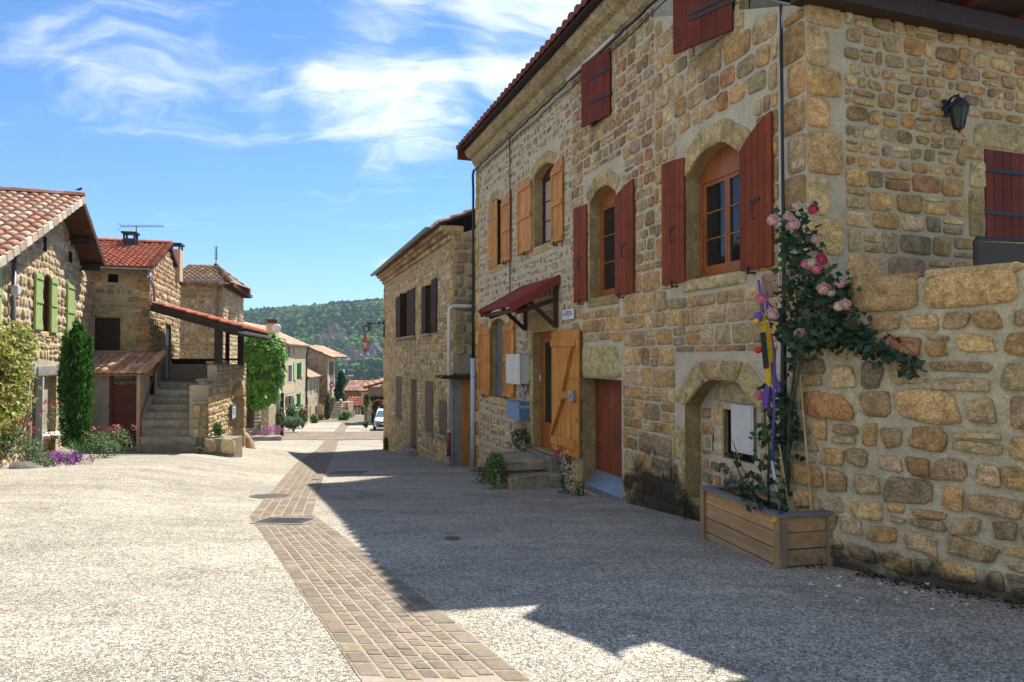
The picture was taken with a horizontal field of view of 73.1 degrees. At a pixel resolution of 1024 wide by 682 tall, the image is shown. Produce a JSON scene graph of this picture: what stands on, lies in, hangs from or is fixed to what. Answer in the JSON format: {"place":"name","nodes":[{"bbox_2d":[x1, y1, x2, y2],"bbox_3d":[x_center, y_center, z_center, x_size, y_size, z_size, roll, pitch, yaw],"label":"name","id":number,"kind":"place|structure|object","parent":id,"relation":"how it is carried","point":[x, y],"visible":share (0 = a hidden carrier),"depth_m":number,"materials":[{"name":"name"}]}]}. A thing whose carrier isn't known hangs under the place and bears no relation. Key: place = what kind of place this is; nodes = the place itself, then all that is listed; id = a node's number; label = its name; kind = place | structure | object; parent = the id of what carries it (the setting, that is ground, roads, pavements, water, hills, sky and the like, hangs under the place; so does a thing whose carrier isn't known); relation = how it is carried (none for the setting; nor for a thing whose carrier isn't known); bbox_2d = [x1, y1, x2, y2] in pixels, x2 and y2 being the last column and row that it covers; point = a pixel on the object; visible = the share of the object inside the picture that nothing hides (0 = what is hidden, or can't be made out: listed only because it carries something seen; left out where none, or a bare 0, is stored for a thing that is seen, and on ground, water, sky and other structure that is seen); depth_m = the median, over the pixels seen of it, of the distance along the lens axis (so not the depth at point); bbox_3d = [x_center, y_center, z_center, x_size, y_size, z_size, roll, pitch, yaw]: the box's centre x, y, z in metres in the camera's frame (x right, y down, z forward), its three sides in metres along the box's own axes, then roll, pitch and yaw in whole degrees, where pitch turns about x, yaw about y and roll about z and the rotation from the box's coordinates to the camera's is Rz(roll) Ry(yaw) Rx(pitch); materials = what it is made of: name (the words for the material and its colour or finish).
{"place":"outdoors","nodes":[
{"label":"outdoors","id":0,"kind":"place"},
{"bbox_2d":[0,0,580,310],"label":"sky","id":1,"kind":"structure","parent":0,"point":[306,142],"materials":[{"name":"blue"}]},
{"bbox_2d":[0,414,1023,681],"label":"road","id":2,"kind":"structure","parent":0,"point":[126,566],"depth_m":5.77,"materials":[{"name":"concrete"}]},
{"bbox_2d":[0,463,9,468],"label":"bed stone","id":3,"kind":"object","parent":2,"relation":"on","point":[4,465],"visible":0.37,"depth_m":13.83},
{"bbox_2d":[0,416,40,457],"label":"valerian","id":4,"kind":"object","parent":3,"relation":"on","point":[7,445],"visible":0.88,"depth_m":14.21,"materials":[{"name":"green plant"}]},
{"bbox_2d":[8,461,43,468],"bbox_3d":[-9.933,2.626,14.046,0.842,0.391,0.524,0,-1,-6],"label":"bed stone","id":5,"kind":"object","parent":2,"relation":"on","point":[22,465],"visible":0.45,"depth_m":13.93,"materials":[{"name":"stone"}]},
{"bbox_2d":[25,454,58,467],"bbox_3d":[-9.764,2.549,14.248,0.737,0.436,0.680,1,-2,-41],"label":"bed plant","id":6,"kind":"object","parent":5,"relation":"on","point":[45,460],"visible":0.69,"depth_m":14.20,"materials":[{"name":"green plant"}]},
{"bbox_2d":[4,433,51,462],"bbox_3d":[-10.170,2.262,14.553,0.891,0.662,0.881,0,-1,22],"label":"valerian","id":7,"kind":"object","parent":2,"relation":"on","point":[34,449],"visible":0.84,"depth_m":14.48,"materials":[{"name":"green plant"}]},
{"bbox_2d":[36,398,68,444],"bbox_3d":[-10.849,1.910,16.363,0.667,1.104,0.682,1,-2,-36],"label":"valerian","id":8,"kind":"object","parent":2,"relation":"on","point":[54,426],"visible":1,"depth_m":16.36,"materials":[{"name":"green plant"}]},
{"bbox_2d":[0,186,106,462],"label":"gabled house","id":9,"kind":"structure","parent":2,"relation":"on","point":[51,252],"depth_m":17.39,"materials":[{"name":"beige stone"}]},
{"bbox_2d":[8,285,20,295],"bbox_3d":[-10.720,-1.088,14.893,0.190,0.220,0.200,0,-1,-20],"label":"wall light","id":10,"kind":"object","parent":9,"relation":"attached to","point":[14,290],"visible":1,"depth_m":14.82,"materials":[{"name":"white plastic"}]},
{"bbox_2d":[0,320,45,443],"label":"wall creeper","id":11,"kind":"object","parent":9,"relation":"attached to","point":[17,345],"depth_m":14.50,"materials":[{"name":"green plant"}]},
{"bbox_2d":[24,450,93,465],"bbox_3d":[-9.836,2.555,14.934,1.458,0.370,0.799,0,-1,0],"label":"flower cushion","id":12,"kind":"object","parent":2,"relation":"on","point":[70,461],"visible":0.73,"depth_m":14.94,"materials":[{"name":"purple plant"}]},
{"bbox_2d":[51,449,73,460],"bbox_3d":[-10.430,2.674,16.141,0.663,0.322,0.448,0,-1,-6],"label":"bed stone","id":13,"kind":"object","parent":2,"relation":"on","point":[66,452],"visible":0.34,"depth_m":15.99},
{"bbox_2d":[55,317,96,448],"bbox_3d":[-10.897,1.195,17.280,0.907,3.614,0.957,1,-1,-29],"label":"cypress","id":14,"kind":"object","parent":2,"relation":"on","point":[76,380],"visible":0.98,"depth_m":17.06,"materials":[{"name":"green plant"}]},
{"bbox_2d":[64,440,92,461],"bbox_3d":[-9.991,2.496,15.876,0.767,0.560,0.745,0,-1,0],"label":"strap leaf plant","id":15,"kind":"object","parent":2,"relation":"on","point":[78,449],"visible":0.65,"depth_m":15.81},
{"bbox_2d":[78,424,118,455],"bbox_3d":[-10.345,2.453,17.115,1.000,0.770,1.033,0,-1,0],"label":"valerian","id":16,"kind":"object","parent":2,"relation":"on","point":[95,436],"visible":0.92,"depth_m":17.11,"materials":[{"name":"green plant"}]},
{"bbox_2d":[84,439,124,457],"bbox_3d":[-10.375,2.714,17.517,0.882,0.531,0.866,0,-1,0],"label":"valerian","id":17,"kind":"object","parent":2,"relation":"on","point":[106,448],"visible":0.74,"depth_m":17.46,"materials":[{"name":"green plant"}]},
{"bbox_2d":[92,424,138,450],"bbox_3d":[-10.704,2.587,18.557,1.057,0.776,1.115,-1,-1,25],"label":"valerian","id":18,"kind":"object","parent":2,"relation":"on","point":[119,433],"visible":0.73,"depth_m":18.53,"materials":[{"name":"green plant"}]},
{"bbox_2d":[136,361,227,453],"bbox_3d":[-10.212,1.948,21.414,2.938,3.175,3.206,0,-1,0],"label":"stone stair","id":19,"kind":"object","parent":2,"relation":"on","point":[164,425],"visible":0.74,"depth_m":20.78,"materials":[{"name":"stone"}]},
{"bbox_2d":[204,436,241,457],"bbox_3d":[-8.465,3.430,20.275,0.910,1.212,0.796,0,-1,0],"label":"stone trough","id":20,"kind":"object","parent":2,"relation":"on","point":[228,446],"visible":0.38,"depth_m":19.95,"materials":[{"name":"stone"}]},
{"bbox_2d":[210,422,226,436],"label":"trough plant","id":21,"kind":"object","parent":20,"relation":"on","point":[217,428],"visible":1,"depth_m":20.23,"materials":[{"name":"green plant"}]},
{"bbox_2d":[245,432,255,448],"bbox_3d":[-10.066,3.904,26.437,0.582,0.835,0.408,0,-1,0],"label":"guard stone","id":22,"kind":"object","parent":2,"relation":"on","point":[249,443],"visible":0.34,"depth_m":26.32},
{"bbox_2d":[249,403,276,435],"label":"narrow stair","id":23,"kind":"object","parent":2,"relation":"on","point":[263,419],"visible":0.56,"depth_m":44.37,"materials":[{"name":"stone"}]},
{"bbox_2d":[244,330,287,427],"bbox_3d":[-14.371,2.208,39.988,2.779,5.672,2.287,0,-1,0],"label":"climbing plant","id":24,"kind":"object","parent":2,"relation":"on","point":[264,360],"visible":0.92,"depth_m":39.46,"materials":[{"name":"green plant"}]},
{"bbox_2d":[250,435,281,440],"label":"bed edging","id":25,"kind":"object","parent":2,"relation":"on","point":[267,438],"visible":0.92,"depth_m":40.44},
{"bbox_2d":[284,404,298,417],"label":"shrub","id":26,"kind":"object","parent":2,"relation":"on","point":[290,410],"visible":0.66,"depth_m":56.67,"materials":[{"name":"green plant"}]},
{"bbox_2d":[296,404,308,427],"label":"shrub","id":27,"kind":"object","parent":2,"relation":"on","point":[303,415],"visible":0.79,"depth_m":59.66,"materials":[{"name":"green plant"}]},
{"bbox_2d":[323,390,330,419],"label":"shrub","id":28,"kind":"object","parent":2,"relation":"on","point":[327,406],"visible":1,"depth_m":76.72,"materials":[{"name":"green plant"}]},
{"bbox_2d":[282,431,383,439],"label":"paved band","id":29,"kind":"object","parent":2,"relation":"on","point":[328,435],"visible":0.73,"depth_m":47.23,"materials":[{"name":"stone"}]},
{"bbox_2d":[275,407,282,430],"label":"shrub","id":30,"kind":"object","parent":29,"relation":"on","point":[279,415],"visible":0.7,"depth_m":45.72,"materials":[{"name":"green plant"}]},
{"bbox_2d":[284,416,303,431],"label":"shrub","id":31,"kind":"object","parent":29,"relation":"on","point":[292,422],"visible":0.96,"depth_m":51.57,"materials":[{"name":"green plant"}]},
{"bbox_2d":[307,415,363,421],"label":"paved band","id":32,"kind":"object","parent":2,"relation":"on","point":[357,418],"visible":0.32,"depth_m":75.25,"materials":[{"name":"stone"}]},
{"bbox_2d":[333,370,346,400],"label":"conifer","id":33,"kind":"object","parent":2,"relation":"on","point":[338,394],"visible":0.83,"depth_m":83.60,"materials":[{"name":"green plant"}]},
{"bbox_2d":[330,401,352,417],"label":"steps","id":34,"kind":"structure","parent":2,"relation":"on","point":[335,410],"depth_m":81.17,"materials":[{"name":"stone"}]},
{"bbox_2d":[337,410,351,419],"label":"shrub","id":35,"kind":"object","parent":2,"relation":"on","point":[345,415],"visible":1,"depth_m":75.60,"materials":[{"name":"green plant"}]},
{"bbox_2d":[329,470,368,473],"bbox_3d":[-4.008,3.233,17.014,0.800,0.030,0.800,0,-6,0],"label":"manhole cover","id":36,"kind":"object","parent":2,"relation":"on","point":[349,472],"visible":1,"depth_m":16.82,"materials":[{"name":"metal"}]},
{"bbox_2d":[363,392,369,411],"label":"shrub","id":37,"kind":"object","parent":2,"relation":"on","point":[366,397],"visible":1,"depth_m":59.82,"materials":[{"name":"green plant"}]},
{"bbox_2d":[361,377,383,423],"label":"open garage","id":38,"kind":"structure","parent":2,"relation":"on","point":[375,393],"depth_m":72.34,"materials":[{"name":"stone"}]},
{"bbox_2d":[372,408,383,429],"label":"parked car","id":39,"kind":"object","parent":2,"relation":"on","point":[378,421],"visible":0.54,"depth_m":56.06,"materials":[{"name":"white paint"}]},
{"bbox_2d":[249,422,532,681],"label":"paved channel","id":40,"kind":"object","parent":2,"relation":"on","point":[457,632],"visible":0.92,"depth_m":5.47,"materials":[{"name":"stone"}]},
{"bbox_2d":[249,494,292,498],"bbox_3d":[-4.164,2.688,11.960,0.720,0.031,0.720,1,-7,0],"label":"manhole cover","id":41,"kind":"object","parent":40,"relation":"on","point":[262,496],"visible":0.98,"depth_m":11.89,"materials":[{"name":"metal"}]},
{"bbox_2d":[250,517,318,524],"bbox_3d":[-2.986,2.377,9.099,0.720,0.040,0.480,-1,-6,8],"label":"drain grate","id":42,"kind":"object","parent":40,"relation":"on","point":[286,521],"visible":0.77,"depth_m":9.04,"materials":[{"name":"metal"}]},
{"bbox_2d":[470,466,489,482],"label":"weed","id":43,"kind":"object","parent":2,"relation":"on","point":[482,474],"visible":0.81,"depth_m":14.13,"materials":[{"name":"green plant"}]},
{"bbox_2d":[482,451,508,489],"bbox_3d":[-0.325,2.457,13.164,0.545,0.746,0.544,-1,-2,37],"label":"weed","id":44,"kind":"object","parent":2,"relation":"on","point":[496,462],"visible":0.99,"depth_m":13.08,"materials":[{"name":"green plant"}]},
{"bbox_2d":[481,447,561,489],"bbox_3d":[0.278,3.293,13.943,1.378,2.054,2.138,0,-1,-19],"label":"stone doorstep","id":45,"kind":"object","parent":2,"relation":"on","point":[531,468],"visible":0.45,"depth_m":13.48,"materials":[{"name":"stone"}]},
{"bbox_2d":[506,428,531,451],"bbox_3d":[0.216,2.152,14.998,0.629,0.570,0.618,1,-2,-37],"label":"weed","id":46,"kind":"object","parent":45,"relation":"on","point":[525,438],"visible":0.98,"depth_m":14.94,"materials":[{"name":"green plant"}]},
{"bbox_2d":[552,445,575,493],"bbox_3d":[0.942,2.314,12.276,0.434,0.951,0.468,0,-1,0],"label":"weed","id":47,"kind":"object","parent":2,"relation":"on","point":[567,460],"visible":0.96,"depth_m":12.25,"materials":[{"name":"green plant"}]},
{"bbox_2d":[572,481,588,495],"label":"weed","id":48,"kind":"object","parent":2,"relation":"on","point":[578,491],"visible":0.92,"depth_m":11.94,"materials":[{"name":"green plant"}]},
{"bbox_2d":[679,488,690,519],"bbox_3d":[2.286,2.167,9.135,0.176,0.440,0.173,0,-1,0],"label":"weed","id":49,"kind":"object","parent":2,"relation":"on","point":[684,500],"visible":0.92,"depth_m":9.12,"materials":[{"name":"green plant"}]},
{"bbox_2d":[699,483,833,568],"bbox_3d":[2.616,1.949,7.228,0.640,0.625,1.506,0,-1,-13],"label":"wooden planter","id":50,"kind":"object","parent":2,"relation":"on","point":[732,520],"visible":0.82,"depth_m":6.74,"materials":[{"name":"brown wood"}]},
{"bbox_2d":[753,280,781,510],"bbox_3d":[2.462,0.574,6.679,0.297,2.346,0.104,0,-1,-15],"label":"garden ornament","id":51,"kind":"object","parent":50,"relation":"on","point":[767,349],"visible":0.99,"depth_m":6.68,"materials":[{"name":"metal"}]},
{"bbox_2d":[779,444,790,511],"bbox_3d":[2.652,1.373,6.707,0.139,0.748,0.026,0,-1,-13],"label":"bamboo cane","id":52,"kind":"object","parent":50,"relation":"in","point":[784,477],"visible":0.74,"depth_m":6.70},
{"bbox_2d":[798,360,812,510],"bbox_3d":[2.845,0.931,6.698,0.140,1.630,0.033,-1,-1,34],"label":"bamboo cane","id":53,"kind":"object","parent":50,"relation":"in","point":[807,462],"visible":0.88,"depth_m":6.69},
{"bbox_2d":[718,201,927,513],"bbox_3d":[2.842,0.196,6.559,1.919,3.112,0.700,-1,-2,45],"label":"climbing rose","id":54,"kind":"object","parent":50,"relation":"in","point":[798,344],"visible":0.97,"depth_m":6.62,"materials":[{"name":"green plant"}]},
{"bbox_2d":[791,570,968,609],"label":"fallen petals","id":55,"kind":"object","parent":2,"relation":"on","point":[860,597],"visible":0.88,"depth_m":5.64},
{"bbox_2d":[787,262,1023,602],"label":"terrace wall","id":56,"kind":"structure","parent":2,"relation":"on","point":[920,479],"depth_m":5.92,"materials":[{"name":"stone"}]},
{"bbox_2d":[849,571,1023,611],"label":"wall foot litter","id":57,"kind":"object","parent":2,"relation":"on","point":[926,588],"depth_m":5.77,"materials":[{"name":"brown plant"}]},
{"bbox_3d":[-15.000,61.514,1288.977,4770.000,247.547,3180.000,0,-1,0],"label":"ground","id":58,"kind":"structure","parent":0,"visible":0},
{"bbox_2d":[83,350,166,451],"bbox_3d":[-12.091,2.415,21.412,2.128,4.290,1.558,0,-1,-6],"label":"lean to","id":59,"kind":"object","parent":58,"relation":"on","point":[122,381],"visible":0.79,"depth_m":21.02,"materials":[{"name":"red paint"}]},
{"bbox_2d":[109,375,136,446],"bbox_3d":[-11.763,2.089,21.039,0.888,2.232,0.060,0,-1,-6],"label":"door","id":60,"kind":"structure","parent":59,"relation":"in","point":[123,388],"depth_m":21.03,"materials":[{"name":"red paint"}]},
{"bbox_2d":[84,231,184,379],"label":"stair house","id":61,"kind":"structure","parent":58,"relation":"on","point":[131,282],"depth_m":22.44,"materials":[{"name":"beige stone"}]},
{"bbox_2d":[165,324,168,377],"bbox_3d":[-12.764,0.407,25.459,0.035,2.020,1.085,0,-1,-17],"label":"door","id":62,"kind":"structure","parent":61,"relation":"in","point":[167,326],"depth_m":25.74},
{"bbox_2d":[150,301,271,448],"bbox_3d":[-10.788,1.885,23.797,4.132,6.252,7.891,0,-1,-12],"label":"porch","id":63,"kind":"object","parent":58,"relation":"on","point":[233,387],"visible":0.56,"depth_m":22.41,"materials":[{"name":"stone"}]},
{"bbox_2d":[230,404,235,419],"bbox_3d":[-9.402,2.385,23.294,0.080,0.497,0.679,0,-1,-12],"label":"notice board","id":64,"kind":"object","parent":63,"relation":"attached to","point":[232,411],"visible":1,"depth_m":23.16,"materials":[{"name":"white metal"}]},
{"bbox_2d":[179,263,252,363],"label":"tall house","id":65,"kind":"structure","parent":58,"relation":"on","point":[217,291],"depth_m":31.82,"materials":[{"name":"stone"}]},
{"bbox_2d":[243,319,287,433],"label":"row house","id":66,"kind":"structure","parent":58,"relation":"on","point":[269,323],"depth_m":54.51,"materials":[{"name":"ceramic"}]},
{"bbox_2d":[246,322,309,420],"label":"row house","id":67,"kind":"structure","parent":58,"relation":"on","point":[294,389],"depth_m":67.12,"materials":[{"name":"paint"}]},
{"bbox_2d":[275,397,280,434],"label":"stone gatepost","id":68,"kind":"object","parent":58,"relation":"on","point":[278,402],"visible":0.12,"depth_m":45.80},
{"bbox_2d":[280,393,283,435],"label":"doorway board","id":69,"kind":"object","parent":68,"relation":"attached to","point":[282,411],"visible":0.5,"depth_m":46.20,"materials":[{"name":"brown wood"}]},
{"bbox_2d":[307,367,323,420],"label":"row house","id":70,"kind":"structure","parent":58,"relation":"on","point":[313,376],"depth_m":76.81,"materials":[{"name":"stone"}]},
{"bbox_2d":[306,345,346,413],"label":"end house","id":71,"kind":"structure","parent":58,"relation":"on","point":[322,364],"depth_m":80.48,"materials":[{"name":"ceramic"}]},
{"bbox_2d":[347,396,363,414],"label":"shed","id":72,"kind":"structure","parent":58,"relation":"on","point":[357,402],"depth_m":87.34,"materials":[{"name":"tile"}]},
{"bbox_2d":[344,380,370,399],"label":"house","id":73,"kind":"structure","parent":58,"relation":"on","point":[352,388],"depth_m":96.15,"materials":[{"name":"tile"}]},
{"bbox_2d":[359,384,382,403],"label":"annex","id":74,"kind":"object","parent":58,"relation":"on","point":[363,391],"visible":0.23,"depth_m":91.87,"materials":[{"name":"ceramic"}]},
{"bbox_2d":[370,208,475,465],"bbox_3d":[-0.077,0.601,27.402,9.137,11.575,14.672,0,-1,-19],"label":"stone farmhouse","id":75,"kind":"object","parent":58,"relation":"on","point":[424,275],"visible":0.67,"depth_m":23.33,"materials":[{"name":"stone"}]},
{"bbox_2d":[361,320,384,352],"bbox_3d":[-6.494,-0.203,32.296,1.099,1.563,0.442,0,-1,-15],"label":"street lantern","id":76,"kind":"object","parent":75,"relation":"attached to","point":[365,338],"visible":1,"depth_m":32.22,"materials":[{"name":"red metal"}]},
{"bbox_2d":[414,380,416,446],"bbox_3d":[-3.506,2.701,25.682,0.035,2.532,1.164,0,-1,-19],"label":"door","id":77,"kind":"structure","parent":75,"relation":"in","point":[415,381],"depth_m":25.99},
{"bbox_2d":[436,373,469,465],"bbox_3d":[-1.001,3.060,19.657,2.201,4.325,0.925,0,-1,-19],"label":"corner porch","id":78,"kind":"object","parent":58,"relation":"on","point":[460,419],"visible":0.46,"depth_m":19.36,"materials":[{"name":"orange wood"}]},
{"bbox_2d":[461,379,469,465],"bbox_3d":[-0.820,2.894,19.597,1.300,3.655,0.080,0,-1,-19],"label":"door","id":79,"kind":"structure","parent":78,"relation":"in","point":[465,383],"depth_m":19.41,"materials":[{"name":"orange wood"}]},
{"bbox_2d":[456,0,1023,521],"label":"stone house","id":80,"kind":"structure","parent":58,"relation":"on","point":[638,168],"depth_m":9.23,"materials":[{"name":"beige stone"}]},
{"bbox_2d":[472,170,474,357],"bbox_3d":[-1.074,-2.109,19.218,0.090,5.319,0.193,0,-1,-19],"label":"corner cable","id":81,"kind":"object","parent":80,"relation":"attached to","point":[473,171],"visible":0.93,"depth_m":19.25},
{"bbox_2d":[509,138,510,352],"bbox_3d":[-0.052,-2.264,16.301,0.035,5.094,0.045,0,-1,-19],"label":"drop cable","id":82,"kind":"object","parent":80,"relation":"attached to","point":[509,235],"visible":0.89,"depth_m":16.30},
{"bbox_2d":[506,354,528,394],"bbox_3d":[0.115,0.742,15.496,0.232,0.892,0.951,0,-1,-19],"label":"meter box","id":83,"kind":"object","parent":80,"relation":"attached to","point":[517,368],"visible":1,"depth_m":15.13,"materials":[{"name":"white plastic"}]},
{"bbox_2d":[507,399,528,420],"bbox_3d":[0.123,1.544,15.426,0.250,0.419,0.903,0,-1,-19],"label":"mailbox","id":84,"kind":"object","parent":80,"relation":"attached to","point":[517,410],"visible":1,"depth_m":15.08,"materials":[{"name":"blue plastic"}]},
{"bbox_2d":[478,275,560,330],"bbox_3d":[0.122,-0.765,14.298,1.129,1.042,2.084,0,-1,-19],"label":"door canopy","id":85,"kind":"object","parent":80,"relation":"attached to","point":[517,300],"visible":1,"depth_m":13.56,"materials":[{"name":"wood"}]},
{"bbox_2d":[540,332,554,450],"bbox_3d":[0.847,1.036,14.365,0.095,2.467,1.300,0,-1,-19],"label":"door","id":86,"kind":"structure","parent":80,"relation":"in","point":[545,337],"depth_m":14.75,"materials":[{"name":"brown wood"}]},
{"bbox_2d":[543,165,553,243],"bbox_3d":[0.881,-2.850,14.468,0.075,1.665,1.157,0,-1,-19],"label":"window","id":87,"kind":"structure","parent":80,"relation":"in","point":[546,180],"depth_m":14.86,"materials":[{"name":"glass"}]},
{"bbox_2d":[549,329,580,458],"bbox_3d":[0.963,0.961,13.012,0.152,2.325,1.331,0,-1,-19],"label":"door leaf","id":88,"kind":"structure","parent":80,"relation":"in","point":[565,430],"depth_m":12.90,"materials":[{"name":"orange wood"}]},
{"bbox_2d":[473,0,657,170],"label":"power cable","id":89,"kind":"object","parent":80,"relation":"attached to","point":[601,51],"visible":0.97,"depth_m":12.97,"materials":[{"name":"rubber"}]},
{"bbox_2d":[563,308,573,319],"bbox_3d":[1.063,-0.502,13.030,0.029,0.190,0.503,0,-1,-19],"label":"wall plaque","id":90,"kind":"object","parent":80,"relation":"attached to","point":[568,314],"depth_m":12.99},
{"bbox_2d":[475,0,665,174],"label":"telephone cable","id":91,"kind":"object","parent":80,"relation":"attached to","point":[580,79],"visible":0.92,"depth_m":12.89,"materials":[{"name":"rubber"}]},
{"bbox_2d":[566,33,615,80],"bbox_3d":[1.347,-4.922,12.066,0.064,0.061,1.918,0,-1,-19],"label":"conduit pipe","id":92,"kind":"object","parent":80,"relation":"attached to","point":[598,50],"visible":0.94,"depth_m":11.82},
{"bbox_2d":[584,378,621,500],"bbox_3d":[1.666,1.698,11.824,0.260,2.107,1.570,0,-1,-19],"label":"door","id":93,"kind":"structure","parent":80,"relation":"in","point":[606,480],"depth_m":12.02,"materials":[{"name":"wood"}]},
{"bbox_2d":[597,188,615,297],"bbox_3d":[1.734,-1.692,11.854,0.130,1.918,1.051,0,-1,-19],"label":"window","id":94,"kind":"structure","parent":80,"relation":"in","point":[607,206],"depth_m":12.10,"materials":[{"name":"brown wood"}]},
{"bbox_2d":[696,145,739,278],"bbox_3d":[2.751,-1.660,8.867,0.130,1.704,1.217,0,-1,-19],"label":"window","id":95,"kind":"structure","parent":80,"relation":"in","point":[719,186],"depth_m":9.02,"materials":[{"name":"brown wood"}]},
{"bbox_2d":[731,404,754,454],"bbox_3d":[2.844,1.090,8.537,0.030,0.593,0.428,0,-1,-19],"label":"meter door","id":96,"kind":"structure","parent":80,"relation":"in","point":[742,416],"depth_m":8.51,"materials":[{"name":"white plastic"}]},
{"bbox_2d":[778,88,780,362],"bbox_3d":[2.920,-1.150,7.538,0.014,3.223,0.052,0,-1,-19],"label":"white wire","id":97,"kind":"object","parent":80,"relation":"attached to","point":[780,212],"visible":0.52,"depth_m":7.53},
{"bbox_2d":[779,3,788,495],"bbox_3d":[2.906,-0.816,7.402,0.107,5.650,0.073,-1,-2,41],"label":"downpipe","id":98,"kind":"object","parent":80,"relation":"attached to","point":[783,370],"visible":0.44,"depth_m":7.41,"materials":[{"name":"metal"}]},
{"bbox_2d":[941,93,969,132],"bbox_3d":[4.992,-2.547,7.760,0.208,0.460,0.285,0,-1,0],"label":"wall lantern","id":99,"kind":"object","parent":80,"relation":"attached to","point":[956,110],"depth_m":7.69,"materials":[{"name":"black metal"}]},
{"bbox_3d":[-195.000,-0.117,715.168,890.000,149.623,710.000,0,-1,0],"label":"hill","id":100,"kind":"structure","parent":0,"visible":0},
{"bbox_2d":[243,297,383,396],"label":"forest","id":101,"kind":"object","parent":100,"relation":"on","point":[306,324],"visible":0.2,"depth_m":739.20,"materials":[{"name":"green plant"}]},
{"bbox_2d":[311,329,348,347],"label":"rock crag","id":102,"kind":"structure","parent":100,"relation":"on","point":[326,337],"depth_m":629.89,"materials":[{"name":"stone"}]},
{"bbox_2d":[327,323,342,333],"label":"rock crag","id":103,"kind":"structure","parent":100,"relation":"on","point":[336,328],"depth_m":660.37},
{"bbox_2d":[340,343,359,364],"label":"rock crag","id":104,"kind":"structure","parent":100,"relation":"on","point":[349,351],"depth_m":575.07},
{"bbox_2d":[358,342,381,364],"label":"rock crag","id":105,"kind":"structure","parent":100,"relation":"on","point":[374,351],"depth_m":578.63,"materials":[{"name":"stone"}]},
{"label":"terrace floor","id":106,"kind":"structure","parent":0,"visible":0},
{"bbox_2d":[973,236,1023,265],"bbox_3d":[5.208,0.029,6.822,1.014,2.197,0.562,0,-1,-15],"label":"garden chair","id":107,"kind":"object","parent":106,"relation":"on","point":[999,251],"visible":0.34,"depth_m":7.02,"materials":[{"name":"metal"}]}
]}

